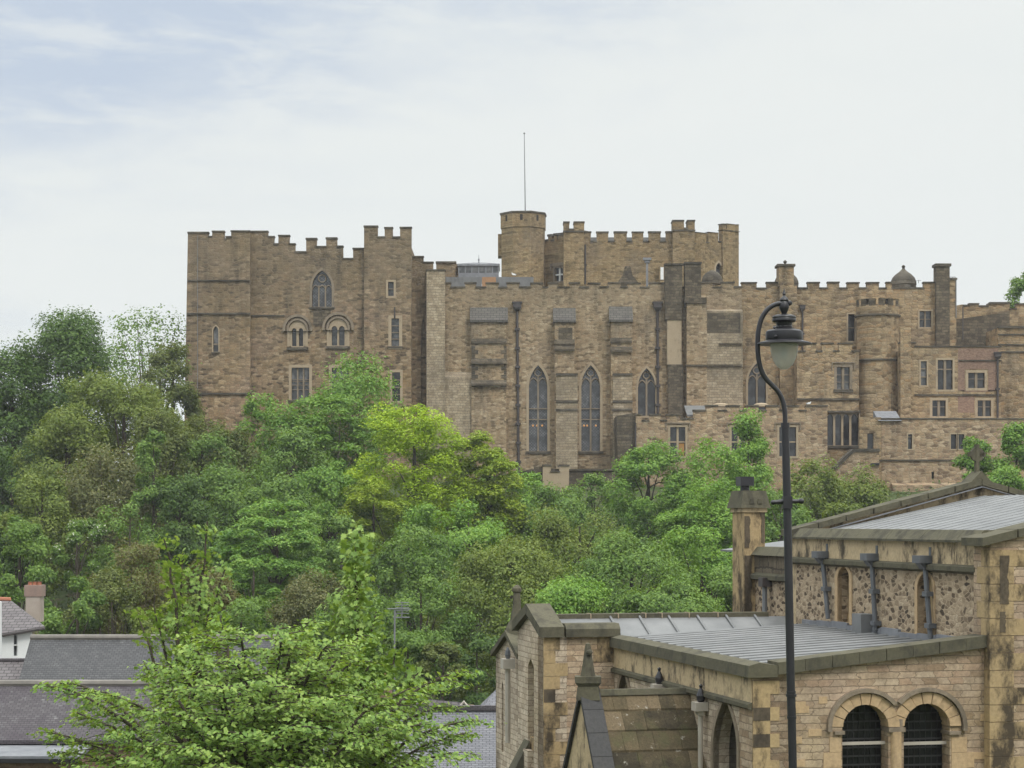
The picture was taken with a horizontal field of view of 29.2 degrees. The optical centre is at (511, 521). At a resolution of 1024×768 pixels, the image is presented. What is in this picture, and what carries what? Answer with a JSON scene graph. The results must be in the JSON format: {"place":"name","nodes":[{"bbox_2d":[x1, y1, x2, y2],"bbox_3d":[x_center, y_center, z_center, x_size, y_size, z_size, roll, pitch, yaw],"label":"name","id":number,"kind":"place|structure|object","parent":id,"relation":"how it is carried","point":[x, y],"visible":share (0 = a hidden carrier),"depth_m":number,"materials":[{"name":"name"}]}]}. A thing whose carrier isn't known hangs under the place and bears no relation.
{"place":"outdoors","nodes":[
{"label":"outdoors","id":0,"kind":"place"},
{"bbox_2d":[1,481,924,747],"bbox_3d":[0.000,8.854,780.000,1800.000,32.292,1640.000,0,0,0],"label":"ground","id":1,"kind":"structure","parent":0,"point":[65,602],"depth_m":191.03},
{"bbox_2d":[0,658,24,679],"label":"brown slate lean to","id":2,"kind":"object","parent":1,"relation":"on","point":[10,668],"depth_m":81.74,"materials":[{"name":"stone"}]},
{"bbox_2d":[0,582,45,657],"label":"white house","id":3,"kind":"structure","parent":1,"relation":"on","point":[20,625],"depth_m":90.70,"materials":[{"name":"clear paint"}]},
{"bbox_2d":[0,513,60,610],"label":"broadleaf tree","id":4,"kind":"object","parent":1,"relation":"on","point":[37,549],"visible":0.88,"depth_m":139.00,"materials":[{"name":"green plant"}]},
{"bbox_2d":[0,444,62,586],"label":"broadleaf tree","id":5,"kind":"object","parent":1,"relation":"on","point":[5,494],"visible":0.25,"depth_m":184.79,"materials":[{"name":"green plant"}]},
{"bbox_2d":[0,329,63,544],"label":"broadleaf tree","id":6,"kind":"object","parent":1,"relation":"on","point":[11,426],"visible":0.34,"depth_m":194.74,"materials":[{"name":"green plant"}]},
{"bbox_2d":[0,468,91,598],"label":"scrub tree","id":7,"kind":"object","parent":1,"relation":"on","point":[58,507],"visible":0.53,"depth_m":170.46,"materials":[{"name":"green plant"}]},
{"bbox_2d":[10,403,120,566],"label":"willow tree","id":8,"kind":"object","parent":1,"relation":"on","point":[71,425],"visible":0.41,"depth_m":183.97,"materials":[{"name":"green plant"}]},
{"bbox_2d":[8,300,131,474],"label":"broadleaf tree","id":9,"kind":"object","parent":1,"relation":"on","point":[59,341],"visible":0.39,"depth_m":197.41,"materials":[{"name":"green plant"}]},
{"bbox_2d":[36,571,108,633],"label":"broadleaf tree","id":10,"kind":"object","parent":1,"relation":"on","point":[52,623],"visible":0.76,"depth_m":127.72,"materials":[{"name":"green plant"}]},
{"bbox_2d":[48,516,107,600],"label":"hawthorn bush","id":11,"kind":"object","parent":1,"relation":"on","point":[94,529],"visible":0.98,"depth_m":157.84,"materials":[{"name":"green plant"}]},
{"bbox_2d":[41,437,164,618],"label":"scrub tree","id":12,"kind":"object","parent":1,"relation":"on","point":[88,506],"visible":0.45,"depth_m":174.25,"materials":[{"name":"green plant"}]},
{"bbox_2d":[61,560,145,633],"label":"scrub tree","id":13,"kind":"object","parent":1,"relation":"on","point":[112,589],"visible":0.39,"depth_m":131.35,"materials":[{"name":"green plant"}]},
{"bbox_2d":[30,366,200,542],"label":"willow tree","id":14,"kind":"object","parent":1,"relation":"on","point":[101,392],"visible":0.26,"depth_m":190.23,"materials":[{"name":"green plant"}]},
{"bbox_2d":[84,500,162,624],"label":"scrub tree","id":15,"kind":"object","parent":1,"relation":"on","point":[102,558],"visible":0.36,"depth_m":159.75,"materials":[{"name":"green plant"}]},
{"bbox_2d":[81,534,173,633],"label":"scrub tree","id":16,"kind":"object","parent":1,"relation":"on","point":[142,553],"visible":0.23,"depth_m":140.62,"materials":[{"name":"green plant"}]},
{"bbox_2d":[0,680,259,767],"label":"purple slate building","id":17,"kind":"structure","parent":1,"relation":"on","point":[24,710],"depth_m":66.25,"materials":[{"name":"stone"}]},
{"bbox_2d":[93,303,202,479],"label":"birch tree","id":18,"kind":"object","parent":1,"relation":"on","point":[141,355],"visible":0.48,"depth_m":231.52,"materials":[{"name":"green plant"}]},
{"bbox_2d":[19,634,291,688],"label":"long slate building","id":19,"kind":"structure","parent":1,"relation":"on","point":[80,656],"depth_m":81.16,"materials":[{"name":"grey stone"}]},
{"bbox_2d":[130,427,180,604],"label":"broadleaf tree","id":20,"kind":"object","parent":1,"relation":"on","point":[145,451],"visible":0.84,"depth_m":171.26,"materials":[{"name":"green plant"}]},
{"bbox_2d":[119,396,200,561],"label":"scrub tree","id":21,"kind":"object","parent":1,"relation":"on","point":[159,424],"visible":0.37,"depth_m":183.39,"materials":[{"name":"green plant"}]},
{"bbox_2d":[129,339,207,464],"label":"broadleaf tree","id":22,"kind":"object","parent":1,"relation":"on","point":[157,360],"visible":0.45,"depth_m":216.90,"materials":[{"name":"green plant"}]},
{"bbox_2d":[129,594,219,633],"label":"scrub tree","id":23,"kind":"object","parent":1,"relation":"on","point":[146,623],"visible":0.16,"depth_m":125.22,"materials":[{"name":"green plant"}]},
{"bbox_2d":[122,521,232,767],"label":"young maple","id":24,"kind":"object","parent":1,"relation":"on","point":[176,620],"visible":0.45,"depth_m":42.14,"materials":[{"name":"green plant"}]},
{"bbox_2d":[132,469,227,599],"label":"broadleaf tree","id":25,"kind":"object","parent":1,"relation":"on","point":[188,507],"visible":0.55,"depth_m":170.62,"materials":[{"name":"green plant"}]},
{"bbox_2d":[149,557,248,633],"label":"scrub tree","id":26,"kind":"object","parent":1,"relation":"on","point":[229,590],"visible":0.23,"depth_m":137.81,"materials":[{"name":"green plant"}]},
{"bbox_2d":[172,430,245,556],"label":"broadleaf tree","id":27,"kind":"object","parent":1,"relation":"on","point":[212,441],"visible":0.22,"depth_m":186.32,"materials":[{"name":"green plant"}]},
{"bbox_2d":[169,414,269,561],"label":"broadleaf tree","id":28,"kind":"object","parent":1,"relation":"on","point":[237,444],"visible":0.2,"depth_m":189.47,"materials":[{"name":"green plant"}]},
{"bbox_2d":[161,460,286,593],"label":"broadleaf tree","id":29,"kind":"object","parent":1,"relation":"on","point":[228,498],"visible":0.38,"depth_m":178.22,"materials":[{"name":"green plant"}]},
{"bbox_2d":[230,390,281,476],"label":"ash tree","id":30,"kind":"object","parent":1,"relation":"on","point":[252,405],"visible":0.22,"depth_m":198.98,"materials":[{"name":"green plant"}]},
{"bbox_2d":[209,593,303,664],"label":"broadleaf tree","id":31,"kind":"object","parent":1,"relation":"on","point":[242,607],"visible":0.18,"depth_m":127.31,"materials":[{"name":"green plant"}]},
{"bbox_2d":[226,554,290,625],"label":"dogwood tree","id":32,"kind":"object","parent":1,"relation":"on","point":[247,576],"visible":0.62,"depth_m":146.05,"materials":[{"name":"green plant"}]},
{"bbox_2d":[26,611,506,767],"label":"spreading tree","id":33,"kind":"object","parent":1,"relation":"on","point":[264,728],"visible":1,"depth_m":36.91,"materials":[{"name":"green plant"}]},
{"bbox_2d":[208,497,335,632],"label":"dogwood tree","id":34,"kind":"object","parent":1,"relation":"on","point":[302,537],"visible":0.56,"depth_m":150.65,"materials":[{"name":"green plant"}]},
{"bbox_2d":[237,470,326,587],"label":"broadleaf tree","id":35,"kind":"object","parent":1,"relation":"on","point":[291,489],"visible":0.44,"depth_m":172.78,"materials":[{"name":"green plant"}]},
{"bbox_2d":[252,399,320,482],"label":"ash tree","id":36,"kind":"object","parent":1,"relation":"on","point":[292,414],"visible":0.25,"depth_m":196.16,"materials":[{"name":"green plant"}]},
{"bbox_2d":[249,422,342,557],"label":"broadleaf tree","id":37,"kind":"object","parent":1,"relation":"on","point":[292,441],"visible":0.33,"depth_m":189.14,"materials":[{"name":"green plant"}]},
{"bbox_2d":[184,225,433,485],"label":"castle tower block","id":38,"kind":"structure","parent":1,"relation":"on","point":[282,319],"depth_m":228.90,"materials":[{"name":"stone"}]},
{"bbox_2d":[288,365,311,402],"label":"window","id":39,"kind":"structure","parent":38,"relation":"in","point":[300,376],"depth_m":229.58,"materials":[{"name":"grey glass"}]},
{"bbox_2d":[309,268,334,308],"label":"window","id":40,"kind":"structure","parent":38,"relation":"in","point":[322,291],"depth_m":229.69,"materials":[{"name":"grey glass"}]},
{"bbox_2d":[387,315,402,348],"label":"window","id":41,"kind":"structure","parent":38,"relation":"in","point":[397,321],"depth_m":228.46,"materials":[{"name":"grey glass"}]},
{"bbox_2d":[263,566,363,756],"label":"scrub tree","id":42,"kind":"object","parent":1,"relation":"on","point":[303,602],"visible":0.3,"depth_m":135.01,"materials":[{"name":"green plant"}]},
{"bbox_2d":[263,392,387,544],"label":"ash tree","id":43,"kind":"object","parent":1,"relation":"on","point":[327,403],"visible":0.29,"depth_m":197.00,"materials":[{"name":"green plant"}]},
{"bbox_2d":[289,457,379,586],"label":"broadleaf tree","id":44,"kind":"object","parent":1,"relation":"on","point":[318,481],"visible":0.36,"depth_m":178.28,"materials":[{"name":"green plant"}]},
{"bbox_2d":[293,509,388,621],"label":"broadleaf tree","id":45,"kind":"object","parent":1,"relation":"on","point":[331,555],"visible":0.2,"depth_m":157.54,"materials":[{"name":"green plant"}]},
{"bbox_2d":[299,344,405,512],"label":"ash tree","id":46,"kind":"object","parent":1,"relation":"on","point":[351,387],"visible":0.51,"depth_m":202.92,"materials":[{"name":"green plant"}]},
{"bbox_2d":[300,583,406,695],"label":"broadleaf tree","id":47,"kind":"object","parent":1,"relation":"on","point":[382,606],"visible":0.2,"depth_m":131.54,"materials":[{"name":"green plant"}]},
{"bbox_2d":[315,519,431,767],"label":"young maple","id":48,"kind":"object","parent":1,"relation":"on","point":[356,578],"visible":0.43,"depth_m":41.68,"materials":[{"name":"green plant"}]},
{"bbox_2d":[335,478,412,592],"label":"maple tree","id":49,"kind":"object","parent":1,"relation":"on","point":[384,507],"visible":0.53,"depth_m":177.28,"materials":[{"name":"green plant"}]},
{"bbox_2d":[338,401,474,576],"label":"maple tree","id":50,"kind":"object","parent":1,"relation":"on","point":[414,482],"visible":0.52,"depth_m":182.49,"materials":[{"name":"green plant"}]},
{"bbox_2d":[323,705,495,767],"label":"pale slate house","id":51,"kind":"structure","parent":1,"relation":"on","point":[484,745],"depth_m":73.67,"materials":[{"name":"stone"}]},
{"bbox_2d":[385,629,441,690],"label":"yew shrub","id":52,"kind":"object","parent":1,"relation":"on","point":[415,642],"visible":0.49,"depth_m":123.61,"materials":[{"name":"green plant"}]},
{"bbox_2d":[363,523,468,654],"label":"broadleaf tree","id":53,"kind":"object","parent":1,"relation":"on","point":[384,566],"visible":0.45,"depth_m":150.89,"materials":[{"name":"green plant"}]},
{"bbox_2d":[382,571,481,695],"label":"broadleaf tree","id":54,"kind":"object","parent":1,"relation":"on","point":[452,629],"visible":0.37,"depth_m":134.56,"materials":[{"name":"green plant"}]},
{"bbox_2d":[401,640,467,701],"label":"yew shrub","id":55,"kind":"object","parent":1,"relation":"on","point":[446,651],"visible":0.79,"depth_m":121.87,"materials":[{"name":"green plant"}]},
{"bbox_2d":[391,496,521,636],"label":"broadleaf tree","id":56,"kind":"object","parent":1,"relation":"on","point":[480,533],"visible":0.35,"depth_m":168.08,"materials":[{"name":"green plant"}]},
{"bbox_2d":[435,630,498,704],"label":"yew shrub","id":57,"kind":"object","parent":1,"relation":"on","point":[480,642],"visible":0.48,"depth_m":122.91,"materials":[{"name":"green plant"}]},
{"bbox_2d":[3,477,957,749],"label":"undergrowth","id":58,"kind":"object","parent":1,"relation":"on","point":[517,581],"visible":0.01,"depth_m":204.04,"materials":[{"name":"green plant"}]},
{"bbox_2d":[437,429,529,549],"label":"maple tree","id":59,"kind":"object","parent":1,"relation":"on","point":[483,493],"visible":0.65,"depth_m":184.59,"materials":[{"name":"green plant"}]},
{"bbox_2d":[468,468,536,555],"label":"broadleaf tree","id":60,"kind":"object","parent":1,"relation":"on","point":[528,499],"visible":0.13,"depth_m":188.94,"materials":[{"name":"green plant"}]},
{"bbox_2d":[414,533,592,697],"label":"broadleaf tree","id":61,"kind":"object","parent":1,"relation":"on","point":[480,565],"visible":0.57,"depth_m":137.91,"materials":[{"name":"green plant"}]},
{"bbox_2d":[468,469,613,486],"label":"retaining wall","id":62,"kind":"structure","parent":1,"relation":"on","point":[575,475],"depth_m":221.00,"materials":[{"name":"stone"}]},
{"bbox_2d":[534,464,569,490],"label":"battlemented pier","id":63,"kind":"structure","parent":1,"relation":"on","point":[561,475],"depth_m":218.00,"materials":[{"name":"stone"}]},
{"bbox_2d":[500,570,612,622],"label":"broadleaf tree","id":64,"kind":"object","parent":1,"relation":"on","point":[570,595],"visible":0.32,"depth_m":128.60,"materials":[{"name":"green plant"}]},
{"bbox_2d":[507,480,608,570],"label":"broadleaf tree","id":65,"kind":"object","parent":1,"relation":"on","point":[545,495],"visible":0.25,"depth_m":187.80,"materials":[{"name":"green plant"}]},
{"bbox_2d":[523,502,636,612],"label":"broadleaf tree","id":66,"kind":"object","parent":1,"relation":"on","point":[555,529],"visible":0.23,"depth_m":160.81,"materials":[{"name":"green plant"}]},
{"bbox_2d":[426,258,742,480],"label":"great hall","id":67,"kind":"structure","parent":1,"relation":"on","point":[528,373],"depth_m":229.90,"materials":[{"name":"stone"}]},
{"bbox_2d":[526,362,550,453],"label":"window","id":68,"kind":"structure","parent":67,"relation":"in","point":[538,385],"depth_m":230.48,"materials":[{"name":"grey glass"}]},
{"bbox_2d":[578,362,602,453],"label":"window","id":69,"kind":"structure","parent":67,"relation":"in","point":[590,388],"depth_m":230.48,"materials":[{"name":"grey glass"}]},
{"bbox_2d":[636,365,656,417],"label":"window","id":70,"kind":"structure","parent":67,"relation":"in","point":[646,391],"depth_m":230.48,"materials":[{"name":"grey glass"}]},
{"bbox_2d":[569,472,614,524],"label":"sapling","id":71,"kind":"object","parent":1,"relation":"on","point":[591,479],"visible":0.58,"depth_m":204.09,"materials":[{"name":"green plant"}]},
{"bbox_2d":[498,211,739,285],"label":"castle keep","id":72,"kind":"structure","parent":1,"relation":"on","point":[577,252],"depth_m":292.00,"materials":[{"name":"stone"}]},
{"bbox_2d":[554,523,708,613],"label":"broadleaf tree","id":73,"kind":"object","parent":1,"relation":"on","point":[638,560],"visible":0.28,"depth_m":140.52,"materials":[{"name":"green plant"}]},
{"bbox_2d":[562,643,705,767],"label":"church porch","id":74,"kind":"object","parent":1,"relation":"on","point":[638,728],"visible":1,"depth_m":43.21,"materials":[{"name":"stone"}]},
{"bbox_2d":[601,436,694,550],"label":"broadleaf tree","id":75,"kind":"object","parent":1,"relation":"on","point":[634,466],"visible":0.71,"depth_m":194.22,"materials":[{"name":"green plant"}]},
{"bbox_2d":[616,572,731,612],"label":"broadleaf tree","id":76,"kind":"object","parent":1,"relation":"on","point":[663,598],"visible":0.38,"depth_m":129.70,"materials":[{"name":"green plant"}]},
{"bbox_2d":[649,475,732,611],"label":"broadleaf tree","id":77,"kind":"object","parent":1,"relation":"on","point":[695,509],"visible":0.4,"depth_m":174.96,"materials":[{"name":"green plant"}]},
{"bbox_2d":[659,521,732,610],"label":"broadleaf tree","id":78,"kind":"object","parent":1,"relation":"on","point":[711,557],"visible":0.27,"depth_m":149.57,"materials":[{"name":"green plant"}]},
{"bbox_2d":[690,565,732,611],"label":"broadleaf tree","id":79,"kind":"object","parent":1,"relation":"on","point":[725,581],"visible":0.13,"depth_m":138.83,"materials":[{"name":"green plant"}]},
{"bbox_2d":[672,433,757,553],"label":"broadleaf tree","id":80,"kind":"object","parent":1,"relation":"on","point":[735,470],"visible":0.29,"depth_m":190.98,"materials":[{"name":"green plant"}]},
{"bbox_2d":[614,403,827,491],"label":"battlemented range","id":81,"kind":"structure","parent":1,"relation":"on","point":[808,433],"depth_m":222.00,"materials":[{"name":"stone"}]},
{"bbox_2d":[665,422,689,457],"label":"window","id":82,"kind":"structure","parent":81,"relation":"in","point":[677,434],"depth_m":222.19,"materials":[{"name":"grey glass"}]},
{"bbox_2d":[774,422,800,457],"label":"window","id":83,"kind":"structure","parent":81,"relation":"in","point":[793,430],"depth_m":222.41,"materials":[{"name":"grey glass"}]},
{"bbox_2d":[717,406,779,531],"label":"broadleaf tree","id":84,"kind":"object","parent":1,"relation":"on","point":[754,449],"visible":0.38,"depth_m":197.49,"materials":[{"name":"green plant"}]},
{"bbox_2d":[490,444,1023,767],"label":"church","id":85,"kind":"structure","parent":1,"relation":"on","point":[908,611],"depth_m":44.20,"materials":[{"name":"stone"}]},
{"bbox_2d":[710,694,739,767],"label":"window","id":86,"kind":"structure","parent":85,"relation":"in","point":[734,743],"depth_m":42.16,"materials":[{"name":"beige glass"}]},
{"bbox_2d":[826,688,899,767],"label":"window","id":87,"kind":"structure","parent":85,"relation":"in","point":[861,722],"depth_m":40.85,"materials":[{"name":"black glass"}]},
{"bbox_2d":[894,687,967,767],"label":"window","id":88,"kind":"structure","parent":85,"relation":"in","point":[923,722],"depth_m":41.17,"materials":[{"name":"black glass"}]},
{"bbox_2d":[755,289,811,767],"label":"street lamp","id":89,"kind":"object","parent":1,"relation":"on","point":[784,340],"visible":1,"depth_m":23.95,"materials":[{"name":"black metal"}]},
{"bbox_2d":[763,487,815,542],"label":"scrub tree","id":90,"kind":"object","parent":1,"relation":"on","point":[799,517],"visible":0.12,"depth_m":178.96,"materials":[{"name":"green plant"}]},
{"bbox_2d":[773,453,857,522],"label":"scrub tree","id":91,"kind":"object","parent":1,"relation":"on","point":[828,481],"visible":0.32,"depth_m":194.56,"materials":[{"name":"green plant"}]},
{"bbox_2d":[838,462,889,507],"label":"scrub tree","id":92,"kind":"object","parent":1,"relation":"on","point":[867,493],"visible":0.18,"depth_m":197.16,"materials":[{"name":"green plant"}]},
{"bbox_2d":[793,298,1001,469],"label":"castle wing","id":93,"kind":"structure","parent":1,"relation":"on","point":[881,367],"depth_m":226.99,"materials":[{"name":"beige stone"}]},
{"bbox_2d":[831,362,854,391],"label":"window","id":94,"kind":"structure","parent":93,"relation":"in","point":[841,378],"depth_m":227.18,"materials":[{"name":"grey glass"}]},
{"bbox_2d":[827,413,859,447],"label":"window","id":95,"kind":"structure","parent":93,"relation":"in","point":[842,432],"depth_m":227.57,"materials":[{"name":"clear glass"}]},
{"bbox_2d":[936,358,954,391],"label":"window","id":96,"kind":"structure","parent":93,"relation":"in","point":[944,369],"depth_m":226.35,"materials":[{"name":"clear glass"}]},
{"bbox_2d":[966,370,986,390],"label":"window","id":97,"kind":"structure","parent":93,"relation":"in","point":[975,381],"depth_m":226.13,"materials":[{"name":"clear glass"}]},
{"bbox_2d":[831,411,1023,491],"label":"terrace wall","id":98,"kind":"structure","parent":1,"relation":"on","point":[902,454],"depth_m":221.00,"materials":[{"name":"stone"}]},
{"bbox_2d":[950,435,998,483],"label":"ivy tree","id":99,"kind":"object","parent":1,"relation":"on","point":[965,461],"visible":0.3,"depth_m":195.41,"materials":[{"name":"green plant"}]},
{"bbox_2d":[985,463,1023,490],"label":"ivy tree","id":100,"kind":"object","parent":1,"relation":"on","point":[1004,477],"visible":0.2,"depth_m":188.45,"materials":[{"name":"green plant"}]},
{"bbox_2d":[989,421,1023,489],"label":"ivy tree","id":101,"kind":"object","parent":1,"relation":"on","point":[1012,439],"visible":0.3,"depth_m":193.27,"materials":[{"name":"green plant"}]},
{"bbox_2d":[1003,272,1023,307],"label":"broadleaf tree","id":102,"kind":"object","parent":1,"relation":"on","point":[1017,288],"visible":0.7,"depth_m":261.68,"materials":[{"name":"green plant"}]},
{"bbox_2d":[0,0,1023,480],"label":"sky","id":103,"kind":"structure","parent":0,"point":[844,141],"materials":[{"name":"white"}]},
{"bbox_2d":[740,260,956,409],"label":"castle range","id":104,"kind":"structure","parent":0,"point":[928,312],"depth_m":231.50,"materials":[{"name":"stone"}]},
{"bbox_2d":[746,361,767,409],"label":"window","id":105,"kind":"structure","parent":104,"relation":"in","point":[755,384],"depth_m":231.89,"materials":[{"name":"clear glass"}]},
{"bbox_2d":[956,302,1023,417],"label":"curtain wall","id":106,"kind":"structure","parent":104,"relation":"attached to","point":[995,324],"depth_m":230.35,"materials":[{"name":"stone"}]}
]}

